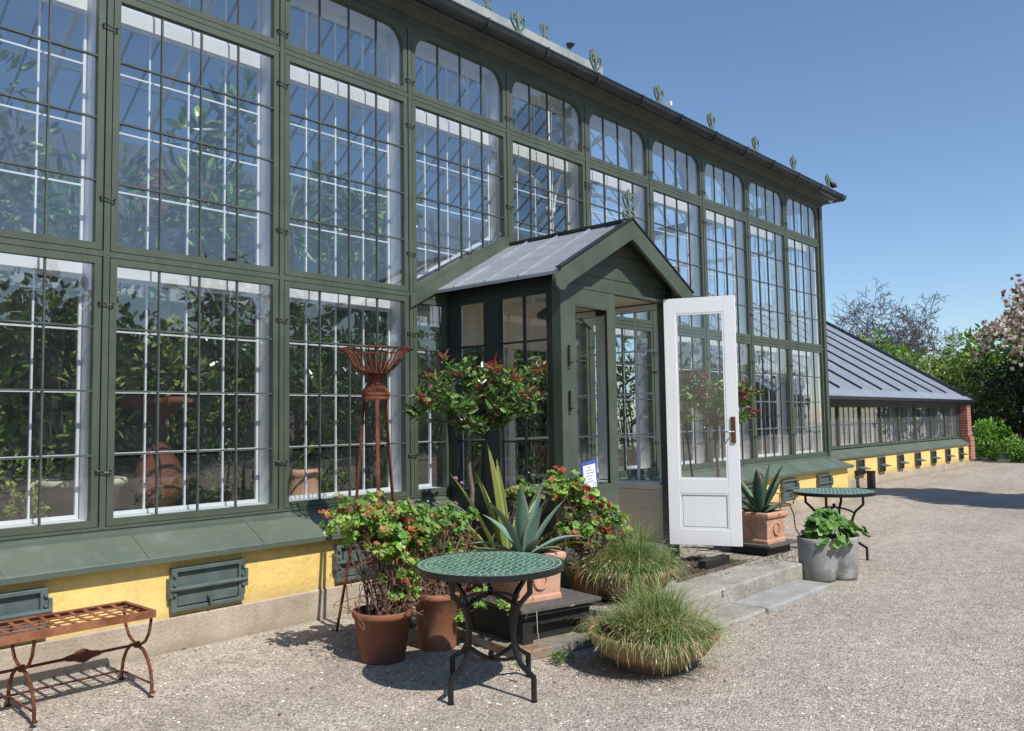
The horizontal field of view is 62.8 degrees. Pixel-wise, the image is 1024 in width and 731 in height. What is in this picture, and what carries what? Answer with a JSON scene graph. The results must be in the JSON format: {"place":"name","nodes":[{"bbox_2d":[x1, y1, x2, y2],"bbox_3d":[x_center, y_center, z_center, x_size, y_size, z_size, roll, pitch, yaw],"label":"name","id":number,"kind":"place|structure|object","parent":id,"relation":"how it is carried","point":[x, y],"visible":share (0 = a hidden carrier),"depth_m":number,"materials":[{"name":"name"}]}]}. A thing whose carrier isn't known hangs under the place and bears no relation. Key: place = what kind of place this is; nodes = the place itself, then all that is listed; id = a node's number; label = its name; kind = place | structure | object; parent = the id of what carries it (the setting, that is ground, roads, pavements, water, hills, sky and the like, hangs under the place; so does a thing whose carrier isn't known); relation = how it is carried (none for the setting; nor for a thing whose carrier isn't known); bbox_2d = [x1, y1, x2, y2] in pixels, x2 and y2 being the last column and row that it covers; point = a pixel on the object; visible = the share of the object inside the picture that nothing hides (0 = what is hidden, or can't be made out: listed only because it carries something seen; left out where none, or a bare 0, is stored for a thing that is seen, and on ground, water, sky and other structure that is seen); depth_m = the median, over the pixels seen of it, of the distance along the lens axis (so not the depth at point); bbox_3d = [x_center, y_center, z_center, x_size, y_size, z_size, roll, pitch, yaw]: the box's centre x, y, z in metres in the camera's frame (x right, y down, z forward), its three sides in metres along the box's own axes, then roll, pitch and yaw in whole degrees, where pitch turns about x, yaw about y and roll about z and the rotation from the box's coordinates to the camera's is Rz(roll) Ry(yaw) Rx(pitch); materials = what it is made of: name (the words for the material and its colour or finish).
{"place":"outdoors","nodes":[
{"label":"outdoors","id":0,"kind":"place"},
{"bbox_2d":[0,424,1023,730],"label":"ground","id":1,"kind":"structure","parent":0,"point":[970,518],"depth_m":5.46,"materials":[{"name":"grey gravel"}]},
{"bbox_2d":[0,601,155,723],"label":"garden bench","id":2,"kind":"object","parent":1,"relation":"on","point":[82,655],"visible":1,"depth_m":4.92,"materials":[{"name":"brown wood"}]},
{"bbox_2d":[332,346,416,631],"bbox_3d":[-1.022,0.983,6.522,0.689,2.227,0.690,-4,-5,42],"label":"plant stand","id":3,"kind":"object","parent":1,"relation":"on","point":[375,378],"visible":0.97,"depth_m":6.49,"materials":[{"name":"brown metal"}]},
{"bbox_2d":[352,603,412,665],"bbox_3d":[-0.904,1.881,5.867,0.426,0.345,0.426,-4,-5,42],"label":"flower pot","id":4,"kind":"object","parent":1,"relation":"on","point":[382,639],"visible":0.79,"depth_m":5.71,"materials":[{"name":"brown ceramic"}]},
{"bbox_2d":[318,490,442,629],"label":"geranium","id":5,"kind":"object","parent":4,"relation":"in","point":[390,539],"visible":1,"depth_m":5.82,"materials":[{"name":"green plant"}]},
{"bbox_2d":[0,0,853,689],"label":"greenhouse","id":6,"kind":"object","parent":1,"relation":"on","point":[474,120],"visible":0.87,"depth_m":8.30,"materials":[{"name":"yellow paint"}]},
{"bbox_2d":[0,446,73,520],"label":"shrub","id":7,"kind":"object","parent":6,"relation":"on","point":[14,493],"visible":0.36,"depth_m":5.99,"materials":[{"name":"green plant"}]},
{"bbox_2d":[0,244,101,536],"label":"lower window","id":8,"kind":"structure","parent":6,"relation":"in","point":[13,258],"depth_m":5.85,"materials":[{"name":"green paint"}]},
{"bbox_2d":[0,0,105,249],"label":"middle window","id":9,"kind":"structure","parent":6,"relation":"in","point":[79,7],"depth_m":5.99,"materials":[{"name":"green paint"}]},
{"bbox_2d":[0,34,156,517],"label":"shrub","id":10,"kind":"object","parent":6,"relation":"on","point":[16,371],"visible":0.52,"depth_m":7.96,"materials":[{"name":"green plant"}]},
{"bbox_2d":[34,476,127,516],"bbox_3d":[-3.361,1.113,6.546,0.660,0.460,0.660,-4,-5,42],"label":"planter tub","id":11,"kind":"object","parent":6,"relation":"on","point":[59,498],"visible":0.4,"depth_m":6.31,"materials":[{"name":"ceramic"}]},
{"bbox_2d":[0,141,164,474],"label":"shrub","id":12,"kind":"object","parent":6,"relation":"on","point":[131,176],"visible":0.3,"depth_m":8.49,"materials":[{"name":"green plant"}]},
{"bbox_2d":[50,193,226,510],"bbox_3d":[-3.413,0.151,8.058,1.305,3.580,1.490,-2,-4,18],"label":"shrub","id":13,"kind":"object","parent":6,"relation":"on","point":[175,365],"visible":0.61,"depth_m":8.03,"materials":[{"name":"green plant"}]},
{"bbox_2d":[116,396,200,508],"bbox_3d":[-3.071,1.076,7.272,0.680,1.600,0.680,-4,-5,42],"label":"terracotta urn","id":14,"kind":"object","parent":6,"relation":"on","point":[170,488],"visible":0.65,"depth_m":7.14,"materials":[{"name":"ceramic"}]},
{"bbox_2d":[95,258,277,525],"bbox_3d":[-2.520,0.200,6.514,0.279,1.929,1.461,-4,-5,42],"label":"lower window","id":15,"kind":"structure","parent":6,"relation":"in","point":[121,271],"depth_m":6.56,"materials":[{"name":"green paint"}]},
{"bbox_2d":[99,0,278,273],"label":"middle window","id":16,"kind":"structure","parent":6,"relation":"in","point":[125,19],"depth_m":6.70,"materials":[{"name":"green paint"}]},
{"bbox_2d":[129,181,253,505],"bbox_3d":[-3.421,-0.034,8.784,1.329,4.035,1.350,-4,-5,42],"label":"shrub","id":17,"kind":"object","parent":6,"relation":"on","point":[211,230],"visible":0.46,"depth_m":8.81,"materials":[{"name":"green plant"}]},
{"bbox_2d":[153,0,278,45],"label":"upper window","id":18,"kind":"structure","parent":6,"relation":"in","point":[274,17],"depth_m":6.94,"materials":[{"name":"green paint"}]},
{"bbox_2d":[195,411,254,502],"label":"shrub","id":19,"kind":"object","parent":6,"relation":"on","point":[244,481],"visible":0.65,"depth_m":7.48,"materials":[{"name":"green plant"}]},
{"bbox_2d":[149,69,331,501],"bbox_3d":[-3.114,-0.695,9.793,2.022,5.478,1.989,-1,-4,-1],"label":"shrub","id":20,"kind":"object","parent":6,"relation":"on","point":[212,170],"visible":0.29,"depth_m":9.60,"materials":[{"name":"green plant"}]},
{"bbox_2d":[180,304,353,488],"bbox_3d":[-2.431,0.574,8.633,1.679,2.787,1.217,-1,-4,-1],"label":"shrub","id":21,"kind":"object","parent":6,"relation":"on","point":[246,356],"visible":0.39,"depth_m":8.44,"materials":[{"name":"green plant"}]},
{"bbox_2d":[227,167,347,463],"bbox_3d":[-2.491,-0.172,9.299,1.410,4.341,1.368,-4,-5,42],"label":"indoor palm","id":22,"kind":"object","parent":6,"relation":"on","point":[292,418],"visible":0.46,"depth_m":9.31,"materials":[{"name":"green plant"}]},
{"bbox_2d":[289,468,321,495],"bbox_3d":[-1.950,1.181,7.829,0.340,0.430,0.340,-4,-5,42],"label":"relief pot","id":23,"kind":"object","parent":6,"relation":"on","point":[296,481],"visible":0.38,"depth_m":7.70,"materials":[{"name":"orange ceramic"}]},
{"bbox_2d":[277,0,406,92],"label":"upper window","id":24,"kind":"structure","parent":6,"relation":"in","point":[378,36],"depth_m":7.91,"materials":[{"name":"green paint"}]},
{"bbox_2d":[275,281,409,507],"bbox_3d":[-1.556,0.255,7.573,0.279,1.929,1.461,-4,-5,42],"label":"lower window","id":25,"kind":"structure","parent":6,"relation":"in","point":[297,292],"depth_m":7.58,"materials":[{"name":"green paint"}]},
{"bbox_2d":[276,54,408,291],"bbox_3d":[-1.586,-1.705,7.702,0.279,1.939,1.461,-4,-5,42],"label":"middle window","id":26,"kind":"structure","parent":6,"relation":"in","point":[305,80],"depth_m":7.79,"materials":[{"name":"green paint"}]},
{"bbox_2d":[303,309,387,490],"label":"shrub","id":27,"kind":"object","parent":6,"relation":"on","point":[368,429],"visible":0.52,"depth_m":8.89,"materials":[{"name":"green plant"}]},
{"bbox_2d":[292,158,423,490],"bbox_3d":[-1.907,-0.220,10.425,1.862,4.580,1.735,-2,-4,16],"label":"shrub","id":28,"kind":"object","parent":6,"relation":"on","point":[355,248],"visible":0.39,"depth_m":10.27,"materials":[{"name":"green plant"}]},
{"bbox_2d":[295,182,427,487],"bbox_3d":[-2.061,-0.255,12.007,1.912,4.860,1.957,-4,-5,42],"label":"shrub","id":29,"kind":"object","parent":6,"relation":"on","point":[419,213],"visible":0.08,"depth_m":11.87,"materials":[{"name":"green plant"}]},
{"bbox_2d":[380,317,466,486],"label":"shrub","id":30,"kind":"object","parent":6,"relation":"on","point":[437,466],"visible":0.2,"depth_m":9.74,"materials":[{"name":"green plant"}]},
{"bbox_2d":[407,299,449,494],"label":"lower window","id":31,"kind":"structure","parent":6,"relation":"in","point":[422,308],"depth_m":8.38,"materials":[{"name":"green paint"}]},
{"bbox_2d":[405,32,505,128],"bbox_3d":[-0.642,-2.998,8.850,0.279,0.703,1.461,-4,-5,42],"label":"upper window","id":32,"kind":"structure","parent":6,"relation":"in","point":[421,53],"depth_m":8.94,"materials":[{"name":"green paint"}]},
{"bbox_2d":[406,100,513,291],"bbox_3d":[-0.594,-1.648,8.791,0.279,1.939,1.543,-4,-5,42],"label":"middle window","id":33,"kind":"structure","parent":6,"relation":"in","point":[423,120],"depth_m":8.79,"materials":[{"name":"green paint"}]},
{"bbox_2d":[420,322,536,488],"bbox_3d":[-0.467,0.456,11.657,1.720,3.354,1.476,-1,-4,6],"label":"shrub","id":34,"kind":"object","parent":6,"relation":"on","point":[479,445],"visible":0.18,"depth_m":11.53,"materials":[{"name":"green plant"}]},
{"bbox_2d":[479,303,547,485],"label":"shrub","id":35,"kind":"object","parent":6,"relation":"on","point":[522,448],"visible":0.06,"depth_m":14.01,"materials":[{"name":"green plant"}]},
{"bbox_2d":[515,366,548,484],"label":"shrub","id":36,"kind":"object","parent":6,"relation":"on","point":[545,464],"visible":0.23,"depth_m":11.22,"materials":[{"name":"green plant"}]},
{"bbox_2d":[505,75,584,156],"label":"upper window","id":37,"kind":"structure","parent":6,"relation":"in","point":[516,93],"depth_m":10.02,"materials":[{"name":"green paint"}]},
{"bbox_2d":[510,135,590,240],"bbox_3d":[0.399,-1.592,9.883,0.279,1.939,1.456,-4,-5,42],"label":"middle window","id":38,"kind":"structure","parent":6,"relation":"in","point":[529,156],"depth_m":9.94,"materials":[{"name":"green paint"}]},
{"bbox_2d":[575,319,590,476],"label":"lower window","id":39,"kind":"structure","parent":6,"relation":"in","point":[585,334],"depth_m":10.14,"materials":[{"name":"green paint"}]},
{"bbox_2d":[583,109,648,180],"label":"upper window","id":40,"kind":"structure","parent":6,"relation":"in","point":[591,124],"depth_m":11.08,"materials":[{"name":"green paint"}]},
{"bbox_2d":[595,338,636,465],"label":"shrub","id":41,"kind":"object","parent":6,"relation":"on","point":[631,448],"visible":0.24,"depth_m":13.61,"materials":[{"name":"green plant"}]},
{"bbox_2d":[584,163,652,324],"bbox_3d":[1.306,-1.540,10.879,0.279,1.939,1.461,-4,-5,42],"label":"middle window","id":42,"kind":"structure","parent":6,"relation":"in","point":[594,178],"depth_m":11.00,"materials":[{"name":"green paint"}]},
{"bbox_2d":[588,320,655,476],"bbox_3d":[1.336,0.420,10.751,0.279,1.929,1.461,-4,-5,42],"label":"lower window","id":43,"kind":"structure","parent":6,"relation":"in","point":[622,331],"depth_m":11.02,"materials":[{"name":"green paint"}]},
{"bbox_2d":[648,136,701,199],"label":"upper window","id":44,"kind":"structure","parent":6,"relation":"in","point":[675,159],"depth_m":12.21,"materials":[{"name":"green paint"}]},
{"bbox_2d":[649,185,705,331],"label":"middle window","id":45,"kind":"structure","parent":6,"relation":"in","point":[665,202],"depth_m":12.20,"materials":[{"name":"green paint"}]},
{"bbox_2d":[652,329,709,470],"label":"lower window","id":46,"kind":"structure","parent":6,"relation":"in","point":[684,338],"depth_m":12.18,"materials":[{"name":"green paint"}]},
{"bbox_2d":[701,159,746,216],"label":"upper window","id":47,"kind":"structure","parent":6,"relation":"in","point":[715,176],"depth_m":13.28,"materials":[{"name":"green paint"}]},
{"bbox_2d":[702,204,750,337],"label":"middle window","id":48,"kind":"structure","parent":6,"relation":"in","point":[724,222],"depth_m":13.22,"materials":[{"name":"white paint"}]},
{"bbox_2d":[706,336,754,464],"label":"lower window","id":49,"kind":"structure","parent":6,"relation":"in","point":[714,342],"depth_m":13.06,"materials":[{"name":"white paint"}]},
{"bbox_2d":[746,179,784,230],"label":"upper window","id":50,"kind":"structure","parent":6,"relation":"in","point":[754,192],"depth_m":14.34,"materials":[{"name":"green paint"}]},
{"bbox_2d":[747,220,788,342],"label":"middle window","id":51,"kind":"structure","parent":6,"relation":"in","point":[754,232],"depth_m":14.26,"materials":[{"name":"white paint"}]},
{"bbox_2d":[751,341,793,460],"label":"lower window","id":52,"kind":"structure","parent":6,"relation":"in","point":[758,347],"depth_m":14.13,"materials":[{"name":"white paint"}]},
{"bbox_2d":[785,195,817,242],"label":"upper window","id":53,"kind":"structure","parent":6,"relation":"in","point":[793,208],"depth_m":15.40,"materials":[{"name":"green paint"}]},
{"bbox_2d":[785,234,822,347],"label":"middle window","id":54,"kind":"structure","parent":6,"relation":"in","point":[792,245],"depth_m":15.32,"materials":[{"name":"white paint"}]},
{"bbox_2d":[790,346,826,456],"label":"lower window","id":55,"kind":"structure","parent":6,"relation":"in","point":[798,352],"depth_m":15.19,"materials":[{"name":"white paint"}]},
{"bbox_2d":[414,587,459,650],"bbox_3d":[-0.552,1.869,6.183,0.346,0.400,0.346,-4,-5,42],"label":"flower pot","id":56,"kind":"object","parent":1,"relation":"on","point":[437,629],"visible":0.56,"depth_m":6.05,"materials":[{"name":"ceramic"}]},
{"bbox_2d":[394,476,493,609],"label":"geranium","id":57,"kind":"object","parent":56,"relation":"in","point":[456,529],"visible":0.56,"depth_m":6.21,"materials":[{"name":"green plant"}]},
{"bbox_2d":[448,583,487,625],"bbox_3d":[-0.315,1.929,6.857,0.416,0.360,0.416,-4,-5,42],"label":"flower pot","id":58,"kind":"object","parent":1,"relation":"on","point":[467,589],"visible":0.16,"depth_m":6.68,"materials":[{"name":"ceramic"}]},
{"bbox_2d":[400,348,549,550],"bbox_3d":[-0.206,0.827,6.952,0.983,1.975,1.374,-4,-5,42],"label":"standard tree","id":59,"kind":"object","parent":58,"relation":"in","point":[494,380],"visible":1,"depth_m":6.85,"materials":[{"name":"green plant"}]},
{"bbox_2d":[484,469,556,549],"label":"leafy plant","id":60,"kind":"object","parent":58,"relation":"in","point":[512,490],"visible":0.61,"depth_m":7.21,"materials":[{"name":"green plant"}]},
{"bbox_2d":[415,551,564,705],"bbox_3d":[-0.131,1.610,5.178,0.924,0.778,0.924,-4,-5,42],"label":"garden table","id":61,"kind":"object","parent":1,"relation":"on","point":[454,570],"visible":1,"depth_m":5.04,"materials":[{"name":"tile"}]},
{"bbox_2d":[457,624,594,661],"bbox_3d":[0.166,2.034,6.344,0.880,0.068,0.900,2,-5,-36],"label":"slab board","id":62,"kind":"object","parent":1,"relation":"on","point":[550,645],"visible":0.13,"depth_m":6.02,"materials":[{"name":"grey stone"}]},
{"bbox_2d":[469,587,600,644],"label":"plant plinth","id":63,"kind":"structure","parent":62,"relation":"on","point":[554,617],"depth_m":6.14,"materials":[{"name":"black wood"}]},
{"bbox_2d":[486,546,565,603],"bbox_3d":[0.096,1.572,6.326,0.453,0.340,0.453,2,-5,-36],"label":"square planter","id":64,"kind":"object","parent":63,"relation":"on","point":[547,588],"visible":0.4,"depth_m":6.20,"materials":[{"name":"orange ceramic"}]},
{"bbox_2d":[470,479,591,552],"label":"agave","id":65,"kind":"object","parent":64,"relation":"in","point":[525,535],"visible":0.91,"depth_m":6.27,"materials":[{"name":"green plant"}]},
{"bbox_2d":[410,189,742,586],"bbox_3d":[0.746,0.248,8.442,2.270,3.890,2.900,-4,-5,42],"label":"entrance porch","id":66,"kind":"object","parent":1,"relation":"on","point":[603,274],"visible":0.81,"depth_m":8.40,"materials":[{"name":"metal"}]},
{"bbox_2d":[462,304,548,487],"bbox_3d":[-0.045,0.630,9.142,0.120,2.525,1.760,-4,-5,42],"label":"inner doorway","id":67,"kind":"structure","parent":66,"relation":"in","point":[472,315],"depth_m":9.12,"materials":[{"name":"beige wood"}]},
{"bbox_2d":[566,286,619,562],"bbox_3d":[0.746,0.536,7.785,0.040,2.500,0.760,-4,-5,42],"label":"door","id":68,"kind":"structure","parent":66,"relation":"in","point":[576,297],"depth_m":7.93,"materials":[{"name":"green paint"}]},
{"bbox_2d":[663,295,742,546],"bbox_3d":[1.937,0.558,8.545,0.720,2.520,0.156,-2,-4,19],"label":"door","id":69,"kind":"structure","parent":66,"relation":"in","point":[707,511],"depth_m":8.50,"materials":[{"name":"white paint"}]},
{"bbox_2d":[585,617,719,675],"bbox_3d":[0.941,1.884,5.622,0.900,0.250,0.900,-4,-5,42],"label":"bowl planter","id":70,"kind":"object","parent":1,"relation":"on","point":[636,667],"visible":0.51,"depth_m":5.35,"materials":[{"name":"ceramic"}]},
{"bbox_2d":[568,566,737,676],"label":"ornamental grass","id":71,"kind":"object","parent":70,"relation":"in","point":[661,619],"depth_m":5.53,"materials":[{"name":"green plant"}]},
{"bbox_2d":[562,544,798,621],"bbox_3d":[1.246,2.140,8.599,1.857,0.223,3.857,-4,-5,42],"label":"paved landing","id":72,"kind":"object","parent":1,"relation":"on","point":[712,551],"visible":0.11,"depth_m":9.11,"materials":[{"name":"grey stone"}]},
{"bbox_2d":[567,562,603,601],"bbox_3d":[0.637,1.783,6.905,0.356,0.270,0.356,-4,-5,42],"label":"flower pot","id":73,"kind":"object","parent":72,"relation":"on","point":[589,588],"visible":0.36,"depth_m":6.78,"materials":[{"name":"ceramic"}]},
{"bbox_2d":[545,465,636,574],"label":"geranium","id":74,"kind":"object","parent":73,"relation":"in","point":[574,522],"visible":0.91,"depth_m":6.82,"materials":[{"name":"green plant"}]},
{"bbox_2d":[671,554,746,580],"bbox_3d":[1.756,1.982,8.258,0.550,0.025,1.320,-4,-5,42],"label":"boot scraper grate","id":75,"kind":"object","parent":72,"relation":"on","point":[692,560],"visible":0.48,"depth_m":8.21,"materials":[{"name":"metal"}]},
{"bbox_2d":[731,539,796,555],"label":"plant plinth","id":76,"kind":"structure","parent":72,"relation":"on","point":[765,549],"depth_m":9.04,"materials":[{"name":"black wood"}]},
{"bbox_2d":[742,508,787,544],"bbox_3d":[2.733,1.763,9.220,0.443,0.330,0.443,3,-5,-44],"label":"square planter","id":77,"kind":"object","parent":76,"relation":"on","point":[767,528],"visible":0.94,"depth_m":9.06,"materials":[{"name":"orange ceramic"}]},
{"bbox_2d":[741,463,790,512],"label":"agave","id":78,"kind":"object","parent":77,"relation":"on","point":[759,499],"visible":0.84,"depth_m":9.18,"materials":[{"name":"green plant"}]},
{"bbox_2d":[594,558,803,618],"bbox_3d":[1.791,2.036,7.487,0.452,0.210,2.941,-4,-5,42],"label":"stone step","id":79,"kind":"object","parent":1,"relation":"on","point":[746,580],"visible":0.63,"depth_m":7.58,"materials":[{"name":"stone"}]},
{"bbox_2d":[577,563,677,602],"bbox_3d":[0.948,1.783,6.920,0.837,0.262,0.837,-4,-5,42],"label":"bowl planter","id":80,"kind":"object","parent":79,"relation":"on","point":[606,591],"visible":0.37,"depth_m":6.62,"materials":[{"name":"ceramic"}]},
{"bbox_2d":[564,503,693,595],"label":"ornamental grass","id":81,"kind":"object","parent":80,"relation":"in","point":[639,557],"depth_m":6.78,"materials":[{"name":"green plant"}]},
{"bbox_2d":[697,603,765,632],"bbox_3d":[1.520,2.063,6.588,0.352,0.107,1.446,-4,-5,42],"label":"stone step","id":82,"kind":"object","parent":1,"relation":"on","point":[742,614],"visible":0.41,"depth_m":6.83,"materials":[{"name":"stone"}]},
{"bbox_2d":[731,579,830,613],"bbox_3d":[2.472,2.115,7.627,0.362,0.110,1.351,-4,-5,42],"label":"stone step","id":83,"kind":"object","parent":1,"relation":"on","point":[777,598],"visible":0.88,"depth_m":7.53,"materials":[{"name":"grey stone"}]},
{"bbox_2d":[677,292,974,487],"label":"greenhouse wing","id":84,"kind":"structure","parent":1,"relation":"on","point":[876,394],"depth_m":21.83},
{"bbox_2d":[839,406,860,445],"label":"window","id":85,"kind":"structure","parent":84,"relation":"in","point":[852,426],"depth_m":19.55,"materials":[{"name":"clear glass"}]},
{"bbox_2d":[765,402,958,453],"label":"window frames","id":86,"kind":"structure","parent":84,"relation":"in","point":[879,405],"depth_m":20.64,"materials":[{"name":"green paint"}]},
{"bbox_2d":[861,406,880,443],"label":"window","id":87,"kind":"structure","parent":84,"relation":"in","point":[872,423],"depth_m":20.48,"materials":[{"name":"green paint"}]},
{"bbox_2d":[881,407,898,442],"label":"window","id":88,"kind":"structure","parent":84,"relation":"in","point":[891,422],"depth_m":21.55,"materials":[{"name":"green paint"}]},
{"bbox_2d":[797,534,858,582],"bbox_3d":[3.201,1.949,8.499,0.628,0.430,0.381,0,-4,-19],"label":"concrete planter","id":89,"kind":"object","parent":1,"relation":"on","point":[828,562],"visible":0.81,"depth_m":8.35,"materials":[{"name":"concrete"}]},
{"bbox_2d":[799,507,871,548],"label":"leafy plant","id":90,"kind":"object","parent":89,"relation":"in","point":[823,523],"visible":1,"depth_m":8.40,"materials":[{"name":"green plant"}]},
{"bbox_2d":[792,488,875,559],"bbox_3d":[3.769,1.854,9.789,0.924,0.778,0.924,-4,-5,42],"label":"garden table","id":91,"kind":"object","parent":1,"relation":"on","point":[840,493],"visible":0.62,"depth_m":9.66,"materials":[{"name":"metal"}]},
{"bbox_2d":[828,278,963,367],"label":"bare tree","id":92,"kind":"object","parent":1,"relation":"on","point":[913,341],"visible":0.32,"depth_m":56.25,"materials":[{"name":"grey plant"}]},
{"bbox_2d":[857,329,936,374],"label":"tree","id":93,"kind":"object","parent":1,"relation":"on","point":[903,348],"visible":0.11,"depth_m":41.81,"materials":[{"name":"green plant"}]},
{"bbox_2d":[912,345,1011,432],"bbox_3d":[18.279,1.477,34.699,4.399,4.560,5.429,-4,-5,42],"label":"tree","id":94,"kind":"object","parent":1,"relation":"on","point":[954,373],"visible":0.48,"depth_m":33.83,"materials":[{"name":"green plant"}]},
{"bbox_2d":[943,323,1023,450],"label":"tree","id":95,"kind":"object","parent":1,"relation":"on","point":[969,335],"visible":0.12,"depth_m":36.28,"materials":[{"name":"green plant"}]},
{"bbox_2d":[971,417,1012,460],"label":"shrub","id":96,"kind":"object","parent":1,"relation":"on","point":[985,429],"visible":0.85,"depth_m":28.31,"materials":[{"name":"green plant"}]},
{"bbox_2d":[965,346,1023,453],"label":"tree","id":97,"kind":"object","parent":1,"relation":"on","point":[1015,389],"visible":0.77,"depth_m":31.07,"materials":[{"name":"green plant"}]},
{"bbox_2d":[971,274,1023,370],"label":"magnolia tree","id":98,"kind":"object","parent":1,"relation":"on","point":[1014,322],"visible":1,"depth_m":30.62,"materials":[{"name":"pink plant"}]},
{"bbox_2d":[990,433,1023,462],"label":"shrub","id":99,"kind":"object","parent":1,"relation":"on","point":[1016,450],"visible":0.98,"depth_m":27.23,"materials":[{"name":"green plant"}]},
{"bbox_3d":[-0.021,1.889,6.768,0.416,0.420,0.416,-4,-5,42],"label":"flower pot","id":100,"kind":"object","parent":1,"relation":"on","visible":0},
{"bbox_2d":[435,443,593,564],"bbox_3d":[-0.063,1.168,6.820,1.454,1.106,0.942,1,-4,-23],"label":"flax plant","id":101,"kind":"object","parent":100,"relation":"in","point":[500,536],"visible":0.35,"depth_m":6.85,"materials":[{"name":"green plant"}]},
{"bbox_2d":[471,0,1023,423],"label":"sky","id":102,"kind":"structure","parent":0,"point":[914,109],"materials":[{"name":"blue"}]},
{"bbox_3d":[2.442,1.914,9.856,0.416,0.360,0.416,-4,-5,42],"label":"flower pot","id":103,"kind":"object","parent":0,"visible":0},
{"bbox_2d":[679,369,764,476],"bbox_3d":[2.490,1.003,10.039,1.068,1.946,1.366,-4,-5,42],"label":"standard tree","id":104,"kind":"object","parent":103,"relation":"in","point":[700,392],"visible":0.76,"depth_m":9.90,"materials":[{"name":"green plant"}]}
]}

